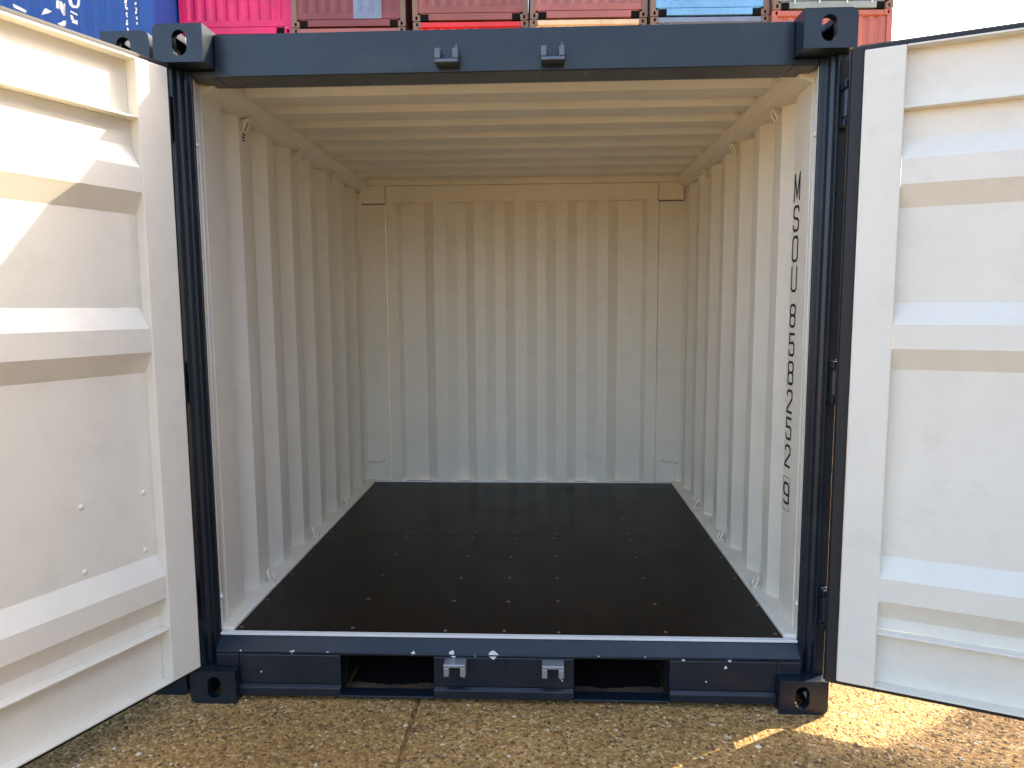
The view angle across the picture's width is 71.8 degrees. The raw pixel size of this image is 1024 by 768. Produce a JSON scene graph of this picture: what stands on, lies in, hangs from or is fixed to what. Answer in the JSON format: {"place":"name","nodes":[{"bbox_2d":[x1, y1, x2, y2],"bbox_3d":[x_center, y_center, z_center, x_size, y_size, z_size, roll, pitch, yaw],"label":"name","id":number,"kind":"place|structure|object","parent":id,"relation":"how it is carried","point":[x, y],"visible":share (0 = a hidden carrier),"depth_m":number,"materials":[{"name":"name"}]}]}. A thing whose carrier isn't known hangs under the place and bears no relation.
{"place":"outdoors","nodes":[
{"label":"outdoors","id":0,"kind":"place"},
{"bbox_2d":[0,0,178,39],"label":"stacked container","id":1,"kind":"object","parent":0,"point":[91,18],"visible":0.34,"depth_m":14.32,"materials":[{"name":"blue metal"}]},
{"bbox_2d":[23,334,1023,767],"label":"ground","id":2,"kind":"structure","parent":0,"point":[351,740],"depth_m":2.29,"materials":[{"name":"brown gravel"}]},
{"bbox_2d":[99,30,189,694],"bbox_3d":[-2.224,-0.145,3.675,2.211,2.280,2.446,0,6,3],"label":"shipping container","id":3,"kind":"object","parent":2,"relation":"on","point":[139,41],"visible":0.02,"depth_m":2.30,"materials":[{"name":"metal"}]},
{"bbox_2d":[0,5,1023,767],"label":"shipping container","id":4,"kind":"object","parent":2,"relation":"on","point":[484,363],"visible":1,"depth_m":2.48,"materials":[{"name":"white metal"}]},
{"bbox_2d":[0,5,201,767],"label":"door","id":5,"kind":"structure","parent":4,"relation":"in","point":[99,607],"depth_m":2.08,"materials":[{"name":"beige paint"}]},
{"bbox_2d":[820,22,1023,720],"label":"door","id":6,"kind":"structure","parent":4,"relation":"in","point":[929,414],"depth_m":2.15,"materials":[{"name":"beige paint"}]},
{"bbox_2d":[648,15,769,24],"bbox_3d":[4.143,-6.703,17.735,2.438,2.438,6.058,0,6,1],"label":"stacked container","id":7,"kind":"object","parent":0,"point":[683,20],"visible":0.16,"depth_m":14.61,"materials":[{"name":"blue metal"}]},
{"bbox_2d":[647,0,769,24],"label":"stacked container","id":8,"kind":"object","parent":7,"relation":"on","point":[694,8],"visible":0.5,"depth_m":14.59,"materials":[{"name":"blue metal"}]},
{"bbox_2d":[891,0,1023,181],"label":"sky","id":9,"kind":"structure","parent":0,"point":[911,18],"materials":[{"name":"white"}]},
{"bbox_3d":[-3.411,-1.868,18.786,2.438,2.438,6.058,0,6,1],"label":"stacked container","id":10,"kind":"object","parent":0,"visible":0},
{"bbox_3d":[-3.396,-4.297,18.519,2.438,2.438,6.058,0,6,1],"label":"stacked container","id":11,"kind":"object","parent":10,"relation":"on","visible":0},
{"bbox_2d":[292,27,405,32],"bbox_3d":[-3.426,-6.722,18.245,2.438,2.438,6.058,0,6,1],"label":"stacked container","id":12,"kind":"object","parent":11,"relation":"on","point":[299,30],"visible":0.13,"depth_m":15.12,"materials":[{"name":"metal"}]},
{"bbox_2d":[291,0,412,30],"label":"stacked container","id":13,"kind":"object","parent":12,"relation":"on","point":[322,14],"visible":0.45,"depth_m":15.10,"materials":[{"name":"metal"}]},
{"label":"stacked container","id":14,"kind":"object","parent":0,"visible":0},
{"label":"stacked container","id":15,"kind":"object","parent":14,"relation":"on","visible":0},
{"bbox_2d":[413,20,528,29],"bbox_3d":[-0.809,-6.757,18.046,2.438,2.438,6.058,0,6,1],"label":"stacked container","id":16,"kind":"object","parent":15,"relation":"on","point":[461,25],"visible":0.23,"depth_m":14.93,"materials":[{"name":"red metal"}]},
{"bbox_2d":[412,0,527,24],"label":"stacked container","id":17,"kind":"object","parent":16,"relation":"on","point":[427,11],"visible":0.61,"depth_m":14.90,"materials":[{"name":"metal"}]},
{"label":"stacked container","id":18,"kind":"object","parent":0,"visible":0},
{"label":"stacked container","id":19,"kind":"object","parent":18,"relation":"on","visible":0},
{"bbox_2d":[530,18,646,26],"bbox_3d":[1.648,-6.724,17.882,2.438,2.438,6.058,0,6,1],"label":"stacked container","id":20,"kind":"object","parent":19,"relation":"on","point":[572,23],"visible":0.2,"depth_m":14.76,"materials":[{"name":"beige metal"}]},
{"bbox_2d":[528,0,647,27],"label":"stacked container","id":21,"kind":"object","parent":20,"relation":"on","point":[579,9],"visible":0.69,"depth_m":14.74,"materials":[{"name":"metal"}]},
{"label":"stacked container","id":22,"kind":"object","parent":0,"visible":0},
{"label":"stacked container","id":23,"kind":"object","parent":22,"relation":"on","visible":0},
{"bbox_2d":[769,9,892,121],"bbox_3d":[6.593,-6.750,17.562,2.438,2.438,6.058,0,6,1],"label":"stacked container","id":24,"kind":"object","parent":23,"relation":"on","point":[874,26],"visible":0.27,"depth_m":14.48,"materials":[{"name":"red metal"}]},
{"bbox_2d":[769,0,893,13],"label":"stacked container","id":25,"kind":"object","parent":24,"relation":"on","point":[791,5],"visible":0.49,"depth_m":14.42,"materials":[{"name":"white metal"}]},
{"bbox_2d":[779,0,830,0],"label":"door","id":26,"kind":"structure","parent":25,"relation":"in","point":[779,0],"depth_m":14.43,"materials":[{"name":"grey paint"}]},
{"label":"stacked container","id":27,"kind":"object","parent":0,"visible":0},
{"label":"stacked container","id":28,"kind":"object","parent":27,"relation":"on","visible":0},
{"bbox_2d":[178,0,291,35],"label":"stacked container","id":29,"kind":"object","parent":28,"relation":"on","point":[223,17],"visible":0.29,"depth_m":15.29,"materials":[{"name":"pink metal"}]}
]}

